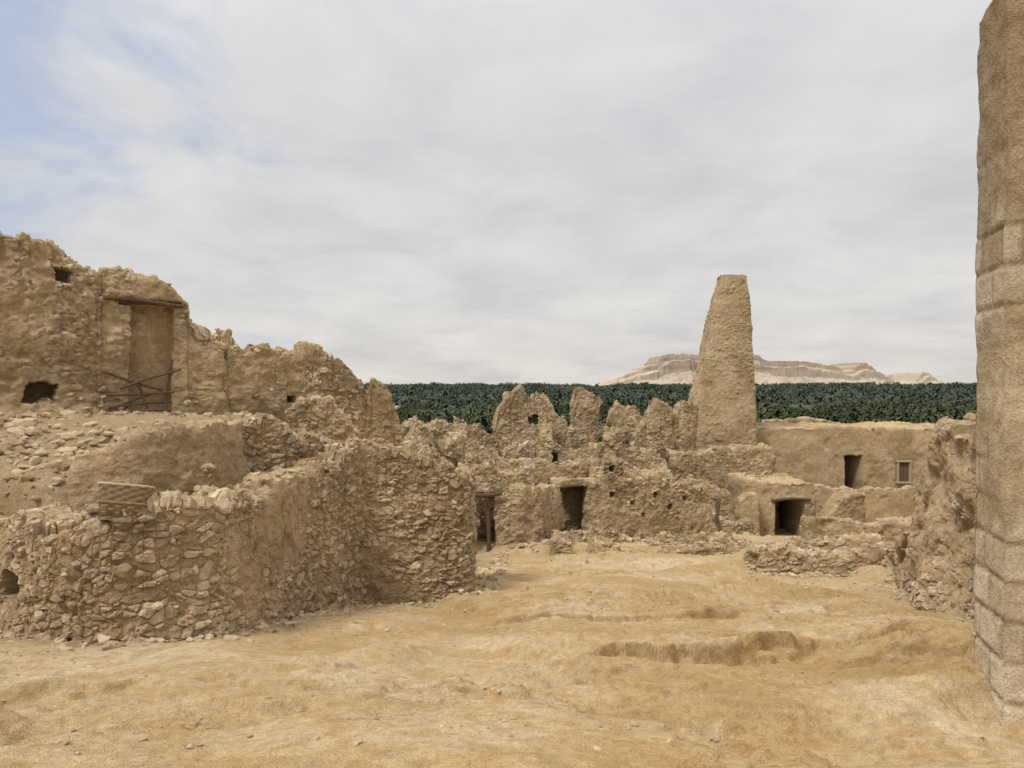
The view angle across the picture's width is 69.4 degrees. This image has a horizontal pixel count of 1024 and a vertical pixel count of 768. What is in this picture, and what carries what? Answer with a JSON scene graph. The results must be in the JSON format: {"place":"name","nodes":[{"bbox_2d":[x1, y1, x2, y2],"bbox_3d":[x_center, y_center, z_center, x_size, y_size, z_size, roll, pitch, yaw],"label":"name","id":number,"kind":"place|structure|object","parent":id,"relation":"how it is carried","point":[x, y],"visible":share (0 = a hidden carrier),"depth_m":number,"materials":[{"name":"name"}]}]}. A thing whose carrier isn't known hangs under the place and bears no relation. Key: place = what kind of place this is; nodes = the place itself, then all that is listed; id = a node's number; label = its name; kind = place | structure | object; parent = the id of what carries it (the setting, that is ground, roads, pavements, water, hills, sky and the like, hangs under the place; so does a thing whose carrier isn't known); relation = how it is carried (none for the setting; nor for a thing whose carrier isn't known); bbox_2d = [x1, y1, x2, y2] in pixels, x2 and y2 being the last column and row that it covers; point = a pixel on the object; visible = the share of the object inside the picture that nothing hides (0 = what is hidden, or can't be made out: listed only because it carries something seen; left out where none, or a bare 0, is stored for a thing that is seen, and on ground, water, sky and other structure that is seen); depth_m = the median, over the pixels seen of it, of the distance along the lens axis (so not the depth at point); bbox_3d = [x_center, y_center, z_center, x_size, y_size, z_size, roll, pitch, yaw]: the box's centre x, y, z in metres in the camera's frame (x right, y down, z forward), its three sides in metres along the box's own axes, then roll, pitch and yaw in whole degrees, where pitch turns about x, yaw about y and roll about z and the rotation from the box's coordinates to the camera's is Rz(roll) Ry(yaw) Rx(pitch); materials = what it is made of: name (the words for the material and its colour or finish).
{"place":"outdoors","nodes":[
{"label":"outdoors","id":0,"kind":"place"},
{"bbox_2d":[365,377,400,445],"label":"ruined pier","id":1,"kind":"structure","parent":0,"point":[383,425],"depth_m":24.01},
{"bbox_2d":[0,0,991,384],"label":"sky","id":2,"kind":"structure","parent":0,"point":[562,192],"materials":[{"name":"white"}]},
{"bbox_2d":[0,413,1023,767],"bbox_3d":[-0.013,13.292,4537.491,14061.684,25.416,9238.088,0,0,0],"label":"ground","id":3,"kind":"structure","parent":0,"point":[914,695],"depth_m":5.71,"materials":[{"name":"sand"}]},
{"bbox_2d":[0,422,131,513],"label":"fallen stones","id":4,"kind":"object","parent":3,"relation":"on","point":[6,448],"visible":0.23,"depth_m":11.07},
{"bbox_2d":[0,411,168,514],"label":"fallen stones","id":5,"kind":"object","parent":3,"relation":"on","point":[32,428],"visible":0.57,"depth_m":12.00,"materials":[{"name":"stone"}]},
{"bbox_2d":[0,231,228,416],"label":"tall plastered ruin wall","id":6,"kind":"structure","parent":3,"relation":"on","point":[140,342],"depth_m":16.46,"materials":[{"name":"paint"}]},
{"bbox_2d":[0,233,227,409],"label":"loose stones","id":7,"kind":"object","parent":6,"relation":"on","point":[90,281],"visible":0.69,"depth_m":16.30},
{"bbox_2d":[103,295,183,307],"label":"beam","id":8,"kind":"structure","parent":6,"relation":"attached to","point":[132,299],"depth_m":16.98,"materials":[{"name":"brown wood"}]},
{"bbox_2d":[118,301,175,305],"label":"beam","id":9,"kind":"structure","parent":6,"relation":"attached to","point":[129,302],"depth_m":16.97,"materials":[{"name":"brown wood"}]},
{"bbox_2d":[97,481,154,520],"bbox_3d":[-4.436,1.357,8.464,0.581,0.417,0.475,9,-13,-20],"label":"woven basket","id":10,"kind":"object","parent":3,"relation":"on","point":[115,500],"visible":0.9,"depth_m":8.27,"materials":[{"name":"wicker"}]},
{"bbox_2d":[101,360,181,412],"bbox_3d":[-8.392,0.181,16.779,1.642,1.465,0.194,0,0,-36],"label":"broken wooden barrier","id":11,"kind":"object","parent":3,"relation":"on","point":[128,403],"visible":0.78,"depth_m":16.78,"materials":[{"name":"brown wood"}]},
{"bbox_2d":[66,419,250,510],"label":"plastered wall","id":12,"kind":"structure","parent":3,"relation":"on","point":[178,456],"depth_m":10.22,"materials":[{"name":"paint"}]},
{"bbox_2d":[77,422,227,477],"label":"loose stones","id":13,"kind":"object","parent":12,"relation":"on","point":[208,467],"visible":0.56,"depth_m":10.54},
{"bbox_2d":[20,410,297,434],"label":"fallen stones","id":14,"kind":"object","parent":3,"relation":"on","point":[67,414],"visible":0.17,"depth_m":16.04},
{"bbox_2d":[0,438,368,645],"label":"rubble retaining wall","id":15,"kind":"structure","parent":3,"relation":"on","point":[183,580],"depth_m":8.91,"materials":[{"name":"stone"}]},
{"bbox_2d":[0,437,368,644],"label":"loose stones","id":16,"kind":"object","parent":15,"relation":"on","point":[102,639],"visible":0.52,"depth_m":8.86,"materials":[{"name":"stone"}]},
{"bbox_2d":[0,589,480,655],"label":"fallen stones","id":17,"kind":"object","parent":3,"relation":"on","point":[77,643],"visible":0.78,"depth_m":8.75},
{"bbox_2d":[224,466,282,490],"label":"fallen stones","id":18,"kind":"object","parent":3,"relation":"on","point":[236,486],"visible":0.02,"depth_m":11.32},
{"bbox_2d":[220,412,331,472],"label":"rubble wall","id":19,"kind":"structure","parent":3,"relation":"on","point":[276,440],"depth_m":12.14,"materials":[{"name":"stone"}]},
{"bbox_2d":[247,418,317,468],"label":"loose stones","id":20,"kind":"object","parent":19,"relation":"on","point":[249,464],"visible":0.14,"depth_m":11.96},
{"bbox_2d":[207,328,370,439],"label":"ruined rubble wall","id":21,"kind":"structure","parent":3,"relation":"on","point":[266,372],"depth_m":19.02,"materials":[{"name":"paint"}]},
{"bbox_2d":[214,330,367,420],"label":"loose stones","id":22,"kind":"object","parent":21,"relation":"on","point":[279,351],"visible":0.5,"depth_m":19.22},
{"bbox_2d":[286,395,359,443],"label":"ruined rubble wall","id":23,"kind":"structure","parent":3,"relation":"on","point":[325,418],"depth_m":17.32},
{"bbox_2d":[285,396,348,440],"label":"loose stones","id":24,"kind":"object","parent":23,"relation":"on","point":[313,398],"visible":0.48,"depth_m":17.33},
{"bbox_2d":[400,421,432,448],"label":"ruined house wall","id":25,"kind":"structure","parent":3,"relation":"on","point":[419,429],"depth_m":27.96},
{"bbox_2d":[359,438,476,604],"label":"rubble wall","id":26,"kind":"structure","parent":3,"relation":"on","point":[388,499],"depth_m":13.16,"materials":[{"name":"stone"}]},
{"bbox_2d":[359,443,477,597],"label":"loose stones","id":27,"kind":"object","parent":26,"relation":"on","point":[426,512],"visible":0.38,"depth_m":13.20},
{"bbox_2d":[403,433,437,450],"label":"ruined house wall","id":28,"kind":"structure","parent":3,"relation":"on","point":[412,442],"depth_m":26.93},
{"bbox_2d":[400,443,456,467],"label":"ruined house wall","id":29,"kind":"structure","parent":3,"relation":"on","point":[433,454],"depth_m":26.31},
{"bbox_2d":[475,492,501,496],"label":"lintel","id":30,"kind":"structure","parent":29,"relation":"attached to","point":[488,494],"depth_m":26.49,"materials":[{"name":"brown wood"}]},
{"bbox_2d":[400,415,501,456],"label":"ruined house wall","id":31,"kind":"structure","parent":3,"relation":"on","point":[483,437],"depth_m":34.03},
{"bbox_2d":[404,418,499,450],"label":"loose stones","id":32,"kind":"object","parent":31,"relation":"on","point":[408,426],"visible":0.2,"depth_m":34.01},
{"bbox_2d":[438,423,471,465],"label":"ruined house wall","id":33,"kind":"structure","parent":3,"relation":"on","point":[462,430],"depth_m":30.85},
{"bbox_2d":[444,426,468,458],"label":"loose stones","id":34,"kind":"object","parent":33,"relation":"attached to","point":[446,448],"visible":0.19,"depth_m":29.69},
{"bbox_2d":[1,498,934,754],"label":"pebbles","id":35,"kind":"object","parent":3,"relation":"on","point":[356,742],"visible":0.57,"depth_m":4.07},
{"bbox_2d":[463,452,480,541],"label":"ruined house wall","id":36,"kind":"structure","parent":3,"relation":"on","point":[469,459],"depth_m":29.11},
{"bbox_2d":[457,462,503,491],"bbox_3d":[-1.164,3.385,26.846,1.715,1.070,0.792,0,0,0],"label":"wall over door","id":37,"kind":"structure","parent":36,"relation":"attached to","point":[489,478],"depth_m":26.68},
{"bbox_2d":[437,436,508,541],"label":"ruined house wall","id":38,"kind":"structure","parent":3,"relation":"on","point":[460,446],"depth_m":29.98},
{"bbox_2d":[455,440,508,542],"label":"loose stones","id":39,"kind":"object","parent":38,"relation":"attached to","point":[487,463],"visible":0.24,"depth_m":30.06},
{"bbox_2d":[486,497,490,551],"bbox_3d":[-0.848,5.200,26.838,0.172,2.402,0.173,0,0,-22],"label":"post","id":40,"kind":"object","parent":3,"relation":"on","point":[488,526],"visible":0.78,"depth_m":26.77,"materials":[{"name":"brown wood"}]},
{"bbox_2d":[469,552,512,596],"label":"fallen stones","id":41,"kind":"object","parent":3,"relation":"on","point":[494,561],"visible":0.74,"depth_m":17.55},
{"bbox_2d":[494,464,534,539],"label":"ruined house wall","id":42,"kind":"structure","parent":3,"relation":"on","point":[527,478],"depth_m":28.80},
{"bbox_2d":[496,422,539,449],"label":"ruined house wall","id":43,"kind":"structure","parent":3,"relation":"on","point":[516,435],"depth_m":36.93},
{"bbox_2d":[490,384,567,447],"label":"ruined gable wall","id":44,"kind":"structure","parent":3,"relation":"on","point":[531,414],"depth_m":39.90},
{"bbox_2d":[492,386,563,431],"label":"loose stones","id":45,"kind":"object","parent":44,"relation":"attached to","point":[515,412],"visible":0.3,"depth_m":39.87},
{"bbox_2d":[494,483,564,548],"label":"curved plastered wall","id":46,"kind":"structure","parent":3,"relation":"on","point":[534,513],"depth_m":26.93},
{"bbox_2d":[494,483,559,526],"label":"loose stones","id":47,"kind":"object","parent":46,"relation":"on","point":[514,503],"visible":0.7,"depth_m":26.69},
{"bbox_2d":[510,440,552,461],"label":"ruined house wall","id":48,"kind":"structure","parent":3,"relation":"on","point":[528,449],"depth_m":33.18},
{"bbox_2d":[501,457,591,531],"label":"ruined house wall","id":49,"kind":"structure","parent":3,"relation":"on","point":[572,497],"depth_m":31.32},
{"bbox_2d":[533,458,576,506],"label":"loose stones","id":50,"kind":"object","parent":49,"relation":"attached to","point":[575,464],"visible":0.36,"depth_m":31.32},
{"bbox_2d":[549,477,596,487],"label":"mud roof","id":51,"kind":"structure","parent":49,"relation":"attached to","point":[585,481],"depth_m":29.69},
{"bbox_2d":[548,530,571,555],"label":"rubble wall","id":52,"kind":"structure","parent":3,"relation":"on","point":[559,537],"depth_m":25.57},
{"bbox_2d":[494,536,644,554],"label":"fallen stones","id":53,"kind":"object","parent":3,"relation":"on","point":[532,544],"visible":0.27,"depth_m":26.33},
{"bbox_2d":[565,426,596,450],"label":"ruined house wall","id":54,"kind":"structure","parent":3,"relation":"on","point":[578,441],"depth_m":37.93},
{"bbox_2d":[500,441,662,469],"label":"ruined house wall","id":55,"kind":"structure","parent":3,"relation":"on","point":[642,458],"depth_m":36.25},
{"bbox_2d":[500,441,659,463],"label":"loose stones","id":56,"kind":"object","parent":55,"relation":"on","point":[630,456],"visible":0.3,"depth_m":36.29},
{"bbox_2d":[588,458,604,476],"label":"ruined house wall","id":57,"kind":"structure","parent":3,"relation":"on","point":[594,464],"depth_m":31.46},
{"bbox_2d":[570,526,633,542],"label":"rubble wall","id":58,"kind":"structure","parent":3,"relation":"on","point":[578,535],"depth_m":27.93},
{"bbox_2d":[574,529,635,540],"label":"loose stones","id":59,"kind":"object","parent":58,"relation":"on","point":[584,538],"visible":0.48,"depth_m":28.07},
{"bbox_2d":[572,452,649,476],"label":"ruined house wall","id":60,"kind":"structure","parent":3,"relation":"on","point":[614,465],"depth_m":33.79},
{"bbox_2d":[585,535,645,553],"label":"rubble wall","id":61,"kind":"structure","parent":3,"relation":"on","point":[596,547],"depth_m":25.54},
{"bbox_2d":[591,538,640,552],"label":"loose stones","id":62,"kind":"object","parent":61,"relation":"on","point":[607,544],"visible":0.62,"depth_m":25.51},
{"bbox_2d":[334,551,906,634],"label":"pebbles","id":63,"kind":"object","parent":3,"relation":"on","point":[590,591],"visible":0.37,"depth_m":13.73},
{"bbox_2d":[595,425,668,468],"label":"ruined house wall","id":64,"kind":"structure","parent":3,"relation":"on","point":[624,436],"depth_m":38.85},
{"bbox_2d":[605,398,675,449],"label":"ruined house wall","id":65,"kind":"structure","parent":3,"relation":"on","point":[657,414],"depth_m":41.15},
{"bbox_2d":[629,420,657,451],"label":"ruined house wall","id":66,"kind":"structure","parent":3,"relation":"on","point":[643,436],"depth_m":38.11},
{"bbox_2d":[581,472,716,538],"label":"ruined house wall","id":67,"kind":"structure","parent":3,"relation":"on","point":[627,509],"depth_m":30.75,"materials":[{"name":"stone"}]},
{"bbox_2d":[559,484,598,488],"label":"beam","id":68,"kind":"structure","parent":67,"relation":"attached to","point":[567,486],"depth_m":29.64,"materials":[{"name":"brown wood"}]},
{"bbox_2d":[584,472,711,536],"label":"loose stones","id":69,"kind":"object","parent":67,"relation":"attached to","point":[657,490],"visible":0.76,"depth_m":31.23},
{"bbox_2d":[623,467,675,481],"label":"ruined house wall","id":70,"kind":"structure","parent":3,"relation":"on","point":[630,473],"depth_m":33.71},
{"bbox_2d":[650,459,676,482],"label":"ruined house wall","id":71,"kind":"structure","parent":3,"relation":"on","point":[662,470],"depth_m":33.64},
{"bbox_2d":[363,381,976,409],"bbox_3d":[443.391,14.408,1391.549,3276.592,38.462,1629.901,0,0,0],"label":"distant palm grove","id":72,"kind":"object","parent":3,"relation":"on","point":[954,392],"visible":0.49,"depth_m":947.77,"materials":[{"name":"green plant"}]},
{"bbox_2d":[394,384,970,411],"bbox_3d":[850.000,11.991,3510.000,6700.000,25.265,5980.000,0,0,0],"label":"palm canopy","id":73,"kind":"object","parent":3,"relation":"on","point":[809,406],"depth_m":771.13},
{"bbox_2d":[672,400,697,451],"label":"ruined house wall","id":74,"kind":"structure","parent":3,"relation":"on","point":[685,429],"depth_m":41.96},
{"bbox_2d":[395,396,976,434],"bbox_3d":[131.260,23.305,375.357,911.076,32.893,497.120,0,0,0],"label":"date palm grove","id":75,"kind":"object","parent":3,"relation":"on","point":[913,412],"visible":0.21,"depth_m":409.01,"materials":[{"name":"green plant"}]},
{"bbox_2d":[668,450,709,480],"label":"ruined house wall","id":76,"kind":"structure","parent":3,"relation":"on","point":[694,467],"depth_m":37.72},
{"bbox_2d":[645,531,732,544],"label":"rubble wall","id":77,"kind":"structure","parent":3,"relation":"on","point":[720,536],"depth_m":28.39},
{"bbox_2d":[651,531,726,542],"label":"loose stones","id":78,"kind":"object","parent":77,"relation":"on","point":[663,533],"visible":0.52,"depth_m":28.59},
{"bbox_2d":[676,475,717,487],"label":"ruined house wall","id":79,"kind":"structure","parent":3,"relation":"on","point":[701,480],"depth_m":36.44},
{"bbox_2d":[656,541,748,555],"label":"rubble wall","id":80,"kind":"structure","parent":3,"relation":"on","point":[708,549],"depth_m":24.67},
{"bbox_2d":[659,541,746,554],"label":"loose stones","id":81,"kind":"object","parent":80,"relation":"on","point":[679,551],"visible":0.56,"depth_m":24.71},
{"bbox_2d":[680,479,730,519],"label":"ruined house wall","id":82,"kind":"structure","parent":3,"relation":"on","point":[714,493],"depth_m":34.88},
{"bbox_2d":[640,532,779,555],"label":"fallen stones","id":83,"kind":"object","parent":3,"relation":"on","point":[657,543],"visible":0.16,"depth_m":27.79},
{"bbox_2d":[714,497,721,531],"bbox_3d":[8.929,6.105,32.401,0.685,2.243,0.288,0,0,-27],"label":"wooden post","id":84,"kind":"object","parent":3,"relation":"on","point":[717,507],"visible":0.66,"depth_m":32.45,"materials":[{"name":"brown wood"}]},
{"bbox_2d":[659,442,779,527],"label":"minaret plinth wall","id":85,"kind":"structure","parent":3,"relation":"on","point":[761,461],"depth_m":39.95,"materials":[{"name":"stone"}]},
{"bbox_2d":[666,444,775,526],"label":"loose stones","id":86,"kind":"object","parent":85,"relation":"on","point":[762,445],"visible":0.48,"depth_m":39.95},
{"bbox_2d":[688,274,757,449],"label":"mudbrick minaret","id":87,"kind":"object","parent":3,"relation":"on","point":[722,394],"visible":0.61,"depth_m":42.79,"materials":[{"name":"brown brick"}]},
{"bbox_2d":[710,512,754,534],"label":"rubble wall","id":88,"kind":"structure","parent":3,"relation":"on","point":[727,527],"depth_m":33.89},
{"bbox_2d":[725,536,752,545],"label":"rubble wall","id":89,"kind":"structure","parent":3,"relation":"on","point":[729,540],"depth_m":28.12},
{"bbox_2d":[735,491,759,535],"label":"door buttress","id":90,"kind":"structure","parent":3,"relation":"on","point":[747,506],"depth_m":36.08,"materials":[{"name":"paint"}]},
{"bbox_2d":[725,472,816,535],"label":"room walls","id":91,"kind":"structure","parent":3,"relation":"on","point":[767,489],"depth_m":37.12,"materials":[{"name":"paint"}]},
{"bbox_2d":[771,497,810,501],"bbox_3d":[13.948,5.776,36.958,2.012,0.244,0.183,0,0,-4],"label":"door lintel","id":92,"kind":"structure","parent":91,"relation":"attached to","point":[790,498],"depth_m":36.91,"materials":[{"name":"brown wood"}]},
{"bbox_2d":[743,566,864,577],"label":"fallen stones","id":93,"kind":"object","parent":3,"relation":"on","point":[790,574],"visible":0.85,"depth_m":18.85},
{"bbox_2d":[753,532,882,550],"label":"rubble wall","id":94,"kind":"structure","parent":3,"relation":"on","point":[833,543],"depth_m":21.95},
{"bbox_2d":[757,534,884,544],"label":"loose stones","id":95,"kind":"object","parent":94,"relation":"on","point":[837,536],"visible":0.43,"depth_m":22.05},
{"bbox_2d":[743,541,894,576],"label":"rubble wall","id":96,"kind":"structure","parent":3,"relation":"on","point":[847,560],"depth_m":19.36,"materials":[{"name":"stone"}]},
{"bbox_2d":[747,541,894,574],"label":"loose stones","id":97,"kind":"object","parent":96,"relation":"on","point":[751,549],"visible":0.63,"depth_m":19.54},
{"bbox_2d":[819,489,865,522],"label":"stair block","id":98,"kind":"structure","parent":3,"relation":"on","point":[846,503],"depth_m":35.26,"materials":[{"name":"paint"}]},
{"bbox_2d":[756,421,934,489],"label":"walls","id":99,"kind":"structure","parent":3,"relation":"on","point":[836,455],"depth_m":44.01,"materials":[{"name":"paint"}]},
{"bbox_2d":[761,416,834,423],"bbox_3d":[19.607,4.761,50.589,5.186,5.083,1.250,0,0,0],"label":"rooftop parapet","id":100,"kind":"structure","parent":99,"relation":"on","point":[801,419],"depth_m":50.25,"materials":[{"name":"paint"}]},
{"bbox_2d":[757,421,935,458],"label":"loose stones","id":101,"kind":"object","parent":99,"relation":"on","point":[861,422],"visible":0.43,"depth_m":46.86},
{"bbox_2d":[896,462,898,481],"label":"window frame side","id":102,"kind":"object","parent":99,"relation":"attached to","point":[897,471],"depth_m":43.93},
{"bbox_2d":[899,462,902,480],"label":"window shutter","id":103,"kind":"object","parent":99,"relation":"attached to","point":[900,471],"depth_m":44.05,"materials":[{"name":"brown wood"}]},
{"bbox_2d":[903,462,908,480],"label":"window shutter","id":104,"kind":"object","parent":99,"relation":"attached to","point":[905,471],"depth_m":44.05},
{"bbox_2d":[800,516,911,541],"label":"plastered wall","id":105,"kind":"structure","parent":3,"relation":"on","point":[814,527],"depth_m":29.72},
{"bbox_2d":[814,484,915,522],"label":"terrace parapet","id":106,"kind":"structure","parent":3,"relation":"on","point":[879,502],"depth_m":39.83,"materials":[{"name":"paint"}]},
{"bbox_2d":[874,515,911,520],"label":"terrace front wall","id":107,"kind":"structure","parent":3,"relation":"on","point":[908,518],"depth_m":33.62,"materials":[{"name":"paint"}]},
{"bbox_2d":[877,573,965,621],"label":"fallen stones","id":108,"kind":"object","parent":3,"relation":"on","point":[957,612],"visible":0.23,"depth_m":13.82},
{"bbox_2d":[881,412,977,622],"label":"ruined rubble wall","id":109,"kind":"structure","parent":3,"relation":"on","point":[939,543],"depth_m":11.83,"materials":[{"name":"stone"}]},
{"bbox_2d":[893,413,976,607],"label":"loose stones","id":110,"kind":"object","parent":109,"relation":"on","point":[939,585],"visible":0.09,"depth_m":11.91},
{"bbox_2d":[973,0,1023,721],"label":"ashlar stone wall","id":111,"kind":"structure","parent":3,"relation":"on","point":[998,587],"depth_m":5.08,"materials":[{"name":"stone"}]},
{"bbox_2d":[539,422,559,462],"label":"ruined house wall","id":112,"kind":"structure","parent":0,"point":[545,431],"depth_m":37.49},
{"bbox_2d":[569,387,602,442],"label":"ruined pier","id":113,"kind":"structure","parent":0,"point":[584,404],"depth_m":39.96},
{"bbox_2d":[602,425,617,459],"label":"ruined house wall","id":114,"kind":"structure","parent":0,"point":[610,439],"depth_m":36.12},
{"bbox_2d":[589,353,949,385],"bbox_3d":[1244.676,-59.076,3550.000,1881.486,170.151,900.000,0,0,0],"label":"mesa hill","id":115,"kind":"structure","parent":0,"point":[675,368],"depth_m":3391.04,"materials":[{"name":"stone"}]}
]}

